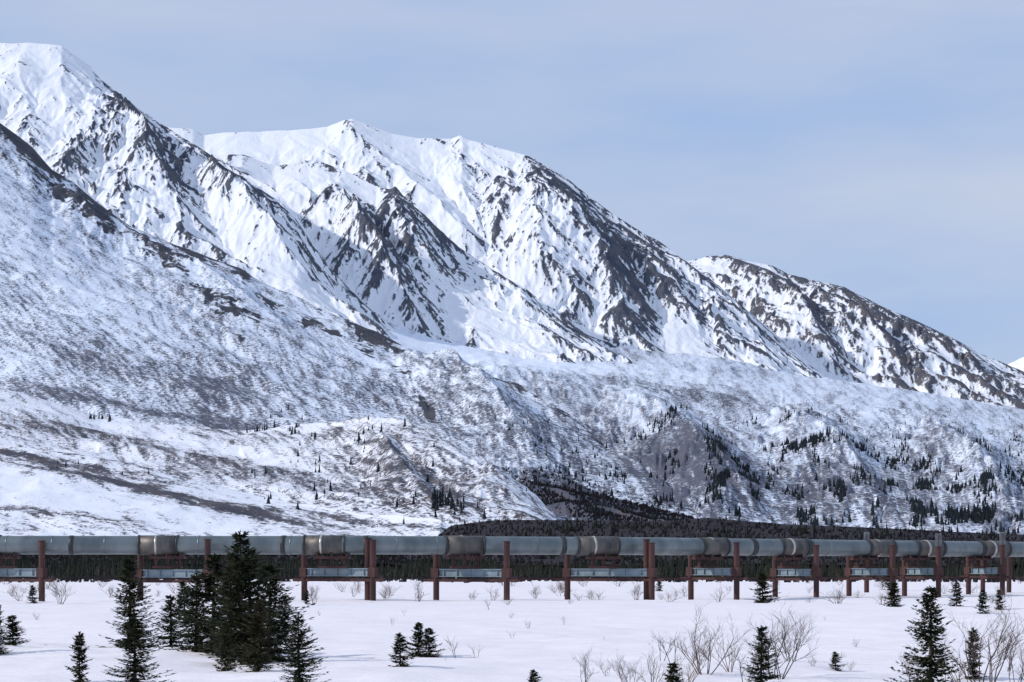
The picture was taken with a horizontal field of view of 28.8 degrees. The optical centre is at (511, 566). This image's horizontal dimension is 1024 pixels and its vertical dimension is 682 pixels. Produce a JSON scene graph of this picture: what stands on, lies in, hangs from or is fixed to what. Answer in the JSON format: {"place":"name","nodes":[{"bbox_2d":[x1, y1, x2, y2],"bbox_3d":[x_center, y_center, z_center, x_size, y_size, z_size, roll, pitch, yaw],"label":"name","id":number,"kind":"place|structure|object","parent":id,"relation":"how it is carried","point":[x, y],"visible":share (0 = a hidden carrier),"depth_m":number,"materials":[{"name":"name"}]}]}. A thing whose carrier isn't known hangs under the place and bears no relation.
{"place":"outdoors","nodes":[
{"label":"outdoors","id":0,"kind":"place"},
{"bbox_2d":[0,43,397,337],"bbox_3d":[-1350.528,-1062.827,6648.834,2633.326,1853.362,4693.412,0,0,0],"label":"snow peak","id":1,"kind":"structure","parent":0,"point":[77,121],"depth_m":6183.45,"materials":[{"name":"white snow"}]},
{"bbox_2d":[0,446,448,535],"bbox_3d":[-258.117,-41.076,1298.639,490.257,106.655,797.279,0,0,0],"label":"foothill","id":2,"kind":"structure","parent":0,"point":[41,494],"depth_m":1080.22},
{"bbox_2d":[0,387,556,526],"bbox_3d":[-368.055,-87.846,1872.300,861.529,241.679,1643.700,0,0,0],"label":"foothill","id":3,"kind":"structure","parent":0,"point":[407,455],"depth_m":1521.33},
{"bbox_2d":[0,123,690,521],"bbox_3d":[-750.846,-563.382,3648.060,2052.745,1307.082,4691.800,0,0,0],"label":"mountain slope","id":4,"kind":"structure","parent":0,"point":[104,311],"depth_m":3072.08,"materials":[{"name":"white snow"}]},
{"bbox_2d":[214,154,634,363],"bbox_3d":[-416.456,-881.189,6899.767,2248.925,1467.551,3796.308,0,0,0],"label":"snow mountain","id":5,"kind":"structure","parent":0,"point":[394,255],"depth_m":6549.59,"materials":[{"name":"white snow"}]},
{"bbox_2d":[168,119,824,377],"bbox_3d":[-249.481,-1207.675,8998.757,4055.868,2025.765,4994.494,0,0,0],"label":"snow mountain","id":6,"kind":"structure","parent":0,"point":[574,255],"depth_m":8531.08,"materials":[{"name":"white snow"}]},
{"bbox_2d":[0,578,1023,681],"bbox_3d":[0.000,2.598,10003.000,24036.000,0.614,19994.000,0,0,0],"label":"snow ground","id":7,"kind":"structure","parent":0,"point":[356,634],"depth_m":80.57,"materials":[{"name":"white snow"}]},
{"bbox_2d":[0,605,11,653],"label":"spruce tree","id":8,"kind":"object","parent":7,"relation":"on","point":[2,642],"visible":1,"depth_m":59.10,"materials":[{"name":"green plant"}]},
{"bbox_2d":[4,583,19,595],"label":"willow shrub","id":9,"kind":"object","parent":7,"relation":"on","point":[12,594],"visible":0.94,"depth_m":178.10,"materials":[{"name":"grey plant"}]},
{"bbox_2d":[2,615,30,644],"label":"spruce tree","id":10,"kind":"object","parent":7,"relation":"on","point":[13,628],"visible":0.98,"depth_m":61.84,"materials":[{"name":"green plant"}]},
{"bbox_2d":[10,585,23,600],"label":"willow shrub","id":11,"kind":"object","parent":7,"relation":"on","point":[16,595],"visible":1,"depth_m":144.27,"materials":[{"name":"grey plant"}]},
{"bbox_2d":[26,585,41,602],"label":"spruce tree","id":12,"kind":"object","parent":7,"relation":"on","point":[32,593],"visible":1,"depth_m":138.99,"materials":[{"name":"green plant"}]},
{"bbox_2d":[44,577,77,603],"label":"willow shrub","id":13,"kind":"object","parent":7,"relation":"on","point":[59,597],"visible":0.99,"depth_m":136.65,"materials":[{"name":"grey plant"}]},
{"bbox_2d":[65,631,91,681],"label":"spruce tree","id":14,"kind":"object","parent":7,"relation":"on","point":[79,650],"visible":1,"depth_m":43.02,"materials":[{"name":"green plant"}]},
{"bbox_2d":[95,558,167,647],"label":"spruce tree","id":15,"kind":"object","parent":7,"relation":"on","point":[129,611],"visible":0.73,"depth_m":65.94,"materials":[{"name":"green plant"}]},
{"bbox_2d":[101,616,175,681],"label":"spruce tree","id":16,"kind":"object","parent":7,"relation":"on","point":[135,662],"visible":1,"depth_m":40.84,"materials":[{"name":"green plant"}]},
{"bbox_2d":[150,595,189,646],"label":"spruce tree","id":17,"kind":"object","parent":7,"relation":"on","point":[170,638],"visible":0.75,"depth_m":65.91,"materials":[{"name":"green plant"}]},
{"bbox_2d":[167,579,178,593],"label":"willow shrub","id":18,"kind":"object","parent":7,"relation":"on","point":[170,586],"visible":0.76,"depth_m":201.90,"materials":[{"name":"grey plant"}]},
{"bbox_2d":[154,574,211,652],"bbox_3d":[-9.590,1.470,59.872,2.101,2.607,1.956,0,-1,35],"label":"spruce tree","id":19,"kind":"object","parent":7,"relation":"on","point":[192,605],"visible":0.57,"depth_m":59.91,"materials":[{"name":"green plant"}]},
{"bbox_2d":[173,580,200,623],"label":"spruce tree","id":20,"kind":"object","parent":7,"relation":"on","point":[181,606],"visible":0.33,"depth_m":86.04,"materials":[{"name":"green plant"}]},
{"bbox_2d":[159,553,227,652],"bbox_3d":[-8.998,1.209,59.021,2.757,3.238,2.892,0,0,-33],"label":"spruce tree","id":21,"kind":"object","parent":7,"relation":"on","point":[214,561],"visible":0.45,"depth_m":58.61,"materials":[{"name":"green plant"}]},
{"bbox_2d":[198,566,247,655],"bbox_3d":[-7.991,1.360,57.647,2.391,2.910,2.568,1,0,-36],"label":"spruce tree","id":22,"kind":"object","parent":7,"relation":"on","point":[220,603],"visible":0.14,"depth_m":57.32,"materials":[{"name":"green plant"}]},
{"bbox_2d":[212,621,241,670],"bbox_3d":[-7.038,2.045,48.969,0.716,1.453,0.704,0,0,-36],"label":"spruce tree","id":23,"kind":"object","parent":7,"relation":"on","point":[225,640],"visible":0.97,"depth_m":48.89,"materials":[{"name":"green plant"}]},
{"bbox_2d":[195,530,291,664],"bbox_3d":[-6.851,0.938,51.198,2.503,3.781,2.635,0,0,-25],"label":"spruce tree","id":24,"kind":"object","parent":7,"relation":"on","point":[242,586],"visible":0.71,"depth_m":51.34,"materials":[{"name":"green plant"}]},
{"bbox_2d":[203,546,292,661],"bbox_3d":[-7.060,1.125,52.703,2.496,3.348,2.136,0,0,-45],"label":"spruce tree","id":25,"kind":"object","parent":7,"relation":"on","point":[251,553],"visible":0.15,"depth_m":52.73,"materials":[{"name":"green plant"}]},
{"bbox_2d":[226,600,283,671],"bbox_3d":[-6.195,1.719,47.875,1.384,1.876,1.321,0,0,43],"label":"spruce tree","id":26,"kind":"object","parent":7,"relation":"on","point":[257,649],"visible":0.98,"depth_m":47.72,"materials":[{"name":"green plant"}]},
{"bbox_2d":[266,595,294,641],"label":"spruce tree","id":27,"kind":"object","parent":7,"relation":"on","point":[286,607],"visible":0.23,"depth_m":67.69,"materials":[{"name":"green plant"}]},
{"bbox_2d":[237,563,328,661],"bbox_3d":[-6.334,1.384,54.256,2.653,3.025,2.849,0,0,24],"label":"spruce tree","id":28,"kind":"object","parent":7,"relation":"on","point":[272,570],"visible":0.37,"depth_m":54.15,"materials":[{"name":"green plant"}]},
{"bbox_2d":[273,614,330,681],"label":"spruce tree","id":29,"kind":"object","parent":7,"relation":"on","point":[301,668],"visible":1,"depth_m":42.11,"materials":[{"name":"green plant"}]},
{"bbox_2d":[303,589,309,604],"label":"spruce tree","id":30,"kind":"object","parent":7,"relation":"on","point":[306,600],"visible":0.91,"depth_m":139.01,"materials":[{"name":"green plant"}]},
{"bbox_2d":[304,587,319,603],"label":"willow shrub","id":31,"kind":"object","parent":7,"relation":"on","point":[312,595],"visible":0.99,"depth_m":127.77,"materials":[{"name":"grey plant"}]},
{"bbox_2d":[379,589,391,598],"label":"willow shrub","id":32,"kind":"object","parent":7,"relation":"on","point":[385,594],"visible":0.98,"depth_m":158.68,"materials":[{"name":"grey plant"}]},
{"bbox_2d":[379,582,401,595],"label":"willow shrub","id":33,"kind":"object","parent":7,"relation":"on","point":[389,588],"visible":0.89,"depth_m":171.36,"materials":[{"name":"plant"}]},
{"bbox_2d":[387,632,417,666],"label":"spruce tree","id":34,"kind":"object","parent":7,"relation":"on","point":[402,647],"visible":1,"depth_m":48.29,"materials":[{"name":"green plant"}]},
{"bbox_2d":[405,622,427,656],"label":"spruce tree","id":35,"kind":"object","parent":7,"relation":"on","point":[417,634],"visible":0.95,"depth_m":59.10,"materials":[{"name":"green plant"}]},
{"bbox_2d":[410,577,424,601],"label":"willow shrub","id":36,"kind":"object","parent":7,"relation":"on","point":[418,585],"visible":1,"depth_m":146.63,"materials":[{"name":"grey plant"}]},
{"bbox_2d":[414,628,445,657],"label":"spruce tree","id":37,"kind":"object","parent":7,"relation":"on","point":[427,641],"visible":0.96,"depth_m":58.70,"materials":[{"name":"green plant"}]},
{"bbox_2d":[446,636,457,657],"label":"willow shrub","id":38,"kind":"object","parent":7,"relation":"on","point":[450,644],"visible":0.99,"depth_m":56.69,"materials":[{"name":"grey plant"}]},
{"bbox_2d":[484,586,500,599],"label":"willow shrub","id":39,"kind":"object","parent":7,"relation":"on","point":[496,594],"visible":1,"depth_m":147.98,"materials":[{"name":"grey plant"}]},
{"bbox_2d":[0,532,1023,601],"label":"oil pipeline","id":40,"kind":"object","parent":7,"relation":"on","point":[865,549],"visible":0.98,"depth_m":154.14,"materials":[{"name":"metal"}]},
{"bbox_2d":[0,516,1023,579],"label":"distant forest","id":41,"kind":"object","parent":7,"relation":"on","point":[89,568],"visible":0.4,"depth_m":487.66,"materials":[{"name":"green plant"}]},
{"bbox_2d":[0,466,1023,582],"bbox_3d":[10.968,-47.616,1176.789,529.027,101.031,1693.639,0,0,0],"label":"forest","id":42,"kind":"object","parent":7,"relation":"on","point":[597,496],"visible":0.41,"depth_m":788.18,"materials":[{"name":"plant"}]},
{"bbox_2d":[5,518,1023,569],"bbox_3d":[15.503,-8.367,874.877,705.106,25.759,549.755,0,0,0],"label":"brushland","id":43,"kind":"structure","parent":7,"relation":"on","point":[674,534],"depth_m":808.11,"materials":[{"name":"black plant"}]},
{"bbox_2d":[527,669,541,681],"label":"spruce tree","id":44,"kind":"object","parent":7,"relation":"on","point":[533,672],"visible":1,"depth_m":41.68,"materials":[{"name":"green plant"}]},
{"bbox_2d":[529,584,539,597],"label":"willow shrub","id":45,"kind":"object","parent":7,"relation":"on","point":[535,588],"visible":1,"depth_m":165.08,"materials":[{"name":"grey plant"}]},
{"bbox_2d":[548,583,572,595],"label":"willow shrub","id":46,"kind":"object","parent":7,"relation":"on","point":[561,589],"visible":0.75,"depth_m":173.92,"materials":[{"name":"grey plant"}]},
{"bbox_2d":[571,650,599,681],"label":"willow shrub","id":47,"kind":"object","parent":7,"relation":"on","point":[581,664],"visible":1,"depth_m":45.01,"materials":[{"name":"brown plant"}]},
{"bbox_2d":[591,659,611,674],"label":"willow shrub","id":48,"kind":"object","parent":7,"relation":"on","point":[601,667],"visible":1,"depth_m":46.06,"materials":[{"name":"plant"}]},
{"bbox_2d":[607,646,646,681],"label":"willow shrub","id":49,"kind":"object","parent":7,"relation":"on","point":[629,670],"visible":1,"depth_m":43.54,"materials":[{"name":"grey plant"}]},
{"bbox_2d":[631,580,642,599],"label":"willow shrub","id":50,"kind":"object","parent":7,"relation":"on","point":[637,591],"visible":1,"depth_m":146.66,"materials":[{"name":"grey plant"}]},
{"bbox_2d":[630,643,681,681],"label":"willow shrub","id":51,"kind":"object","parent":7,"relation":"on","point":[653,667],"visible":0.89,"depth_m":44.70,"materials":[{"name":"grey plant"}]},
{"bbox_2d":[655,581,663,590],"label":"spruce tree","id":52,"kind":"object","parent":7,"relation":"on","point":[658,584],"visible":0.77,"depth_m":214.13,"materials":[{"name":"green plant"}]},
{"bbox_2d":[650,632,679,662],"bbox_3d":[3.939,2.067,50.685,0.651,1.062,0.986,0,0,-20],"label":"willow shrub","id":53,"kind":"object","parent":7,"relation":"on","point":[662,645],"visible":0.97,"depth_m":50.81,"materials":[{"name":"grey plant"}]},
{"bbox_2d":[658,635,682,660],"bbox_3d":[4.361,2.243,55.952,0.603,0.983,0.913,0,0,-22],"label":"willow shrub","id":54,"kind":"object","parent":7,"relation":"on","point":[669,646],"visible":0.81,"depth_m":55.84,"materials":[{"name":"grey plant"}]},
{"bbox_2d":[662,662,684,681],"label":"spruce tree","id":55,"kind":"object","parent":7,"relation":"on","point":[670,677],"visible":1,"depth_m":39.59,"materials":[{"name":"green plant"}]},
{"bbox_2d":[676,638,712,681],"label":"willow shrub","id":56,"kind":"object","parent":7,"relation":"on","point":[692,666],"visible":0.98,"depth_m":45.55,"materials":[{"name":"plant"}]},
{"bbox_2d":[656,600,752,674],"bbox_3d":[4.643,1.679,47.334,2.035,1.948,1.625,0,0,-44],"label":"willow shrub","id":57,"kind":"object","parent":7,"relation":"on","point":[702,650],"visible":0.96,"depth_m":47.21,"materials":[{"name":"grey plant"}]},
{"bbox_2d":[711,584,732,601],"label":"willow shrub","id":58,"kind":"object","parent":7,"relation":"on","point":[719,594],"visible":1,"depth_m":141.72,"materials":[{"name":"grey plant"}]},
{"bbox_2d":[708,616,747,672],"bbox_3d":[5.269,1.859,48.099,0.961,1.484,1.297,0,0,15],"label":"willow shrub","id":59,"kind":"object","parent":7,"relation":"on","point":[734,657],"visible":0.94,"depth_m":47.91,"materials":[{"name":"grey plant"}]},
{"bbox_2d":[730,649,755,681],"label":"willow shrub","id":60,"kind":"object","parent":7,"relation":"on","point":[740,664],"visible":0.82,"depth_m":44.31,"materials":[{"name":"grey plant"}]},
{"bbox_2d":[740,625,783,681],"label":"spruce tree","id":61,"kind":"object","parent":7,"relation":"on","point":[760,650],"visible":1,"depth_m":43.51,"materials":[{"name":"green plant"}]},
{"bbox_2d":[750,572,780,602],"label":"spruce tree","id":62,"kind":"object","parent":7,"relation":"on","point":[762,576],"visible":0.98,"depth_m":141.41,"materials":[{"name":"green plant"}]},
{"bbox_2d":[744,598,820,679],"bbox_3d":[6.210,1.641,46.058,1.886,2.148,2.059,0,0,13],"label":"willow shrub","id":63,"kind":"object","parent":7,"relation":"on","point":[792,647],"visible":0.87,"depth_m":45.97,"materials":[{"name":"plant"}]},
{"bbox_2d":[768,599,815,660],"bbox_3d":[7.346,1.686,52.313,1.467,1.766,1.375,0,0,4],"label":"willow shrub","id":64,"kind":"object","parent":7,"relation":"on","point":[795,639],"visible":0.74,"depth_m":52.15,"materials":[{"name":"grey plant"}]},
{"bbox_2d":[816,590,843,603],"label":"willow shrub","id":65,"kind":"object","parent":7,"relation":"on","point":[837,598],"visible":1,"depth_m":138.90,"materials":[{"name":"grey plant"}]},
{"bbox_2d":[830,651,846,670],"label":"spruce tree","id":66,"kind":"object","parent":7,"relation":"on","point":[834,661],"visible":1,"depth_m":50.14,"materials":[{"name":"green plant"}]},
{"bbox_2d":[831,585,848,602],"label":"willow shrub","id":67,"kind":"object","parent":7,"relation":"on","point":[839,594],"visible":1,"depth_m":139.09,"materials":[{"name":"plant"}]},
{"bbox_2d":[876,580,885,589],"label":"willow shrub","id":68,"kind":"object","parent":7,"relation":"on","point":[883,584],"visible":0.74,"depth_m":224.27,"materials":[{"name":"grey plant"}]},
{"bbox_2d":[883,567,889,589],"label":"spruce tree","id":69,"kind":"object","parent":7,"relation":"on","point":[887,583],"visible":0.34,"depth_m":214.21,"materials":[{"name":"green plant"}]},
{"bbox_2d":[874,589,902,603],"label":"willow shrub","id":70,"kind":"object","parent":7,"relation":"on","point":[882,597],"visible":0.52,"depth_m":136.69,"materials":[{"name":"grey plant"}]},
{"bbox_2d":[881,582,904,606],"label":"spruce tree","id":71,"kind":"object","parent":7,"relation":"on","point":[893,596],"visible":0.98,"depth_m":125.69,"materials":[{"name":"green plant"}]},
{"bbox_2d":[898,648,919,671],"bbox_3d":[9.819,2.200,48.805,0.599,0.925,0.808,0,0,-40],"label":"willow shrub","id":72,"kind":"object","parent":7,"relation":"on","point":[907,659],"visible":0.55,"depth_m":48.90,"materials":[{"name":"grey plant"}]},
{"bbox_2d":[883,585,963,681],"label":"spruce tree","id":73,"kind":"object","parent":7,"relation":"on","point":[928,662],"visible":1,"depth_m":40.34,"materials":[{"name":"green plant"}]},
{"bbox_2d":[902,646,944,679],"bbox_3d":[9.188,2.079,43.831,0.994,1.535,1.341,0,0,-40],"label":"willow shrub","id":74,"kind":"object","parent":7,"relation":"on","point":[918,668],"visible":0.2,"depth_m":44.03,"materials":[{"name":"grey plant"}]},
{"bbox_2d":[928,637,975,681],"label":"willow shrub","id":75,"kind":"object","parent":7,"relation":"on","point":[961,669],"visible":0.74,"depth_m":44.74,"materials":[{"name":"plant"}]},
{"bbox_2d":[944,581,966,605],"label":"spruce tree","id":76,"kind":"object","parent":7,"relation":"on","point":[958,591],"visible":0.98,"depth_m":125.73,"materials":[{"name":"green plant"}]},
{"bbox_2d":[959,627,986,679],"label":"spruce tree","id":77,"kind":"object","parent":7,"relation":"on","point":[974,666],"visible":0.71,"depth_m":46.59,"materials":[{"name":"green plant"}]},
{"bbox_2d":[940,583,1023,681],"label":"willow shrub","id":78,"kind":"object","parent":7,"relation":"on","point":[994,654],"visible":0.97,"depth_m":44.75,"materials":[{"name":"grey plant"}]},
{"bbox_2d":[974,589,993,613],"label":"spruce tree","id":79,"kind":"object","parent":7,"relation":"on","point":[981,602],"visible":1,"depth_m":110.02,"materials":[{"name":"green plant"}]},
{"bbox_2d":[983,594,997,603],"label":"willow shrub","id":80,"kind":"object","parent":7,"relation":"on","point":[992,600],"visible":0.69,"depth_m":138.92,"materials":[{"name":"grey plant"}]},
{"bbox_2d":[995,590,1008,609],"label":"spruce tree","id":81,"kind":"object","parent":7,"relation":"on","point":[998,595],"visible":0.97,"depth_m":118.21,"materials":[{"name":"green plant"}]},
{"bbox_2d":[989,633,1023,681],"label":"willow shrub","id":82,"kind":"object","parent":7,"relation":"on","point":[1019,658],"visible":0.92,"depth_m":44.77,"materials":[{"name":"grey plant"}]},
{"bbox_2d":[999,633,1023,670],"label":"willow shrub","id":83,"kind":"object","parent":7,"relation":"on","point":[1011,649],"visible":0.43,"depth_m":48.78,"materials":[{"name":"grey plant"}]},
{"bbox_2d":[0,0,1023,364],"label":"sky","id":84,"kind":"structure","parent":0,"point":[873,149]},
{"bbox_2d":[385,322,1023,533],"bbox_3d":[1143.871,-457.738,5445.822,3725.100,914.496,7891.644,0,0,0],"label":"mountain slope","id":85,"kind":"structure","parent":0,"point":[609,402],"depth_m":3155.47,"materials":[{"name":"white snow"}]},
{"bbox_2d":[56,387,1023,533],"bbox_3d":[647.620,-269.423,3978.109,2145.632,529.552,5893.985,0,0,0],"label":"hillside forest","id":86,"kind":"object","parent":85,"relation":"on","point":[986,512],"visible":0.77,"depth_m":2041.56,"materials":[{"name":"green plant"}]},
{"bbox_2d":[687,255,1023,408],"bbox_3d":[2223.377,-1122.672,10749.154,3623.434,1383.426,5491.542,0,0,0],"label":"mountain ridge","id":87,"kind":"structure","parent":0,"point":[835,332],"depth_m":10138.10,"materials":[{"name":"white snow"}]},
{"bbox_2d":[1008,357,1023,370],"bbox_3d":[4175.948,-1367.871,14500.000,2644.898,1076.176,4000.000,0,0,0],"label":"distant snow peak","id":88,"kind":"structure","parent":0,"point":[1018,364],"depth_m":14374.29,"materials":[{"name":"white snow"}]}
]}

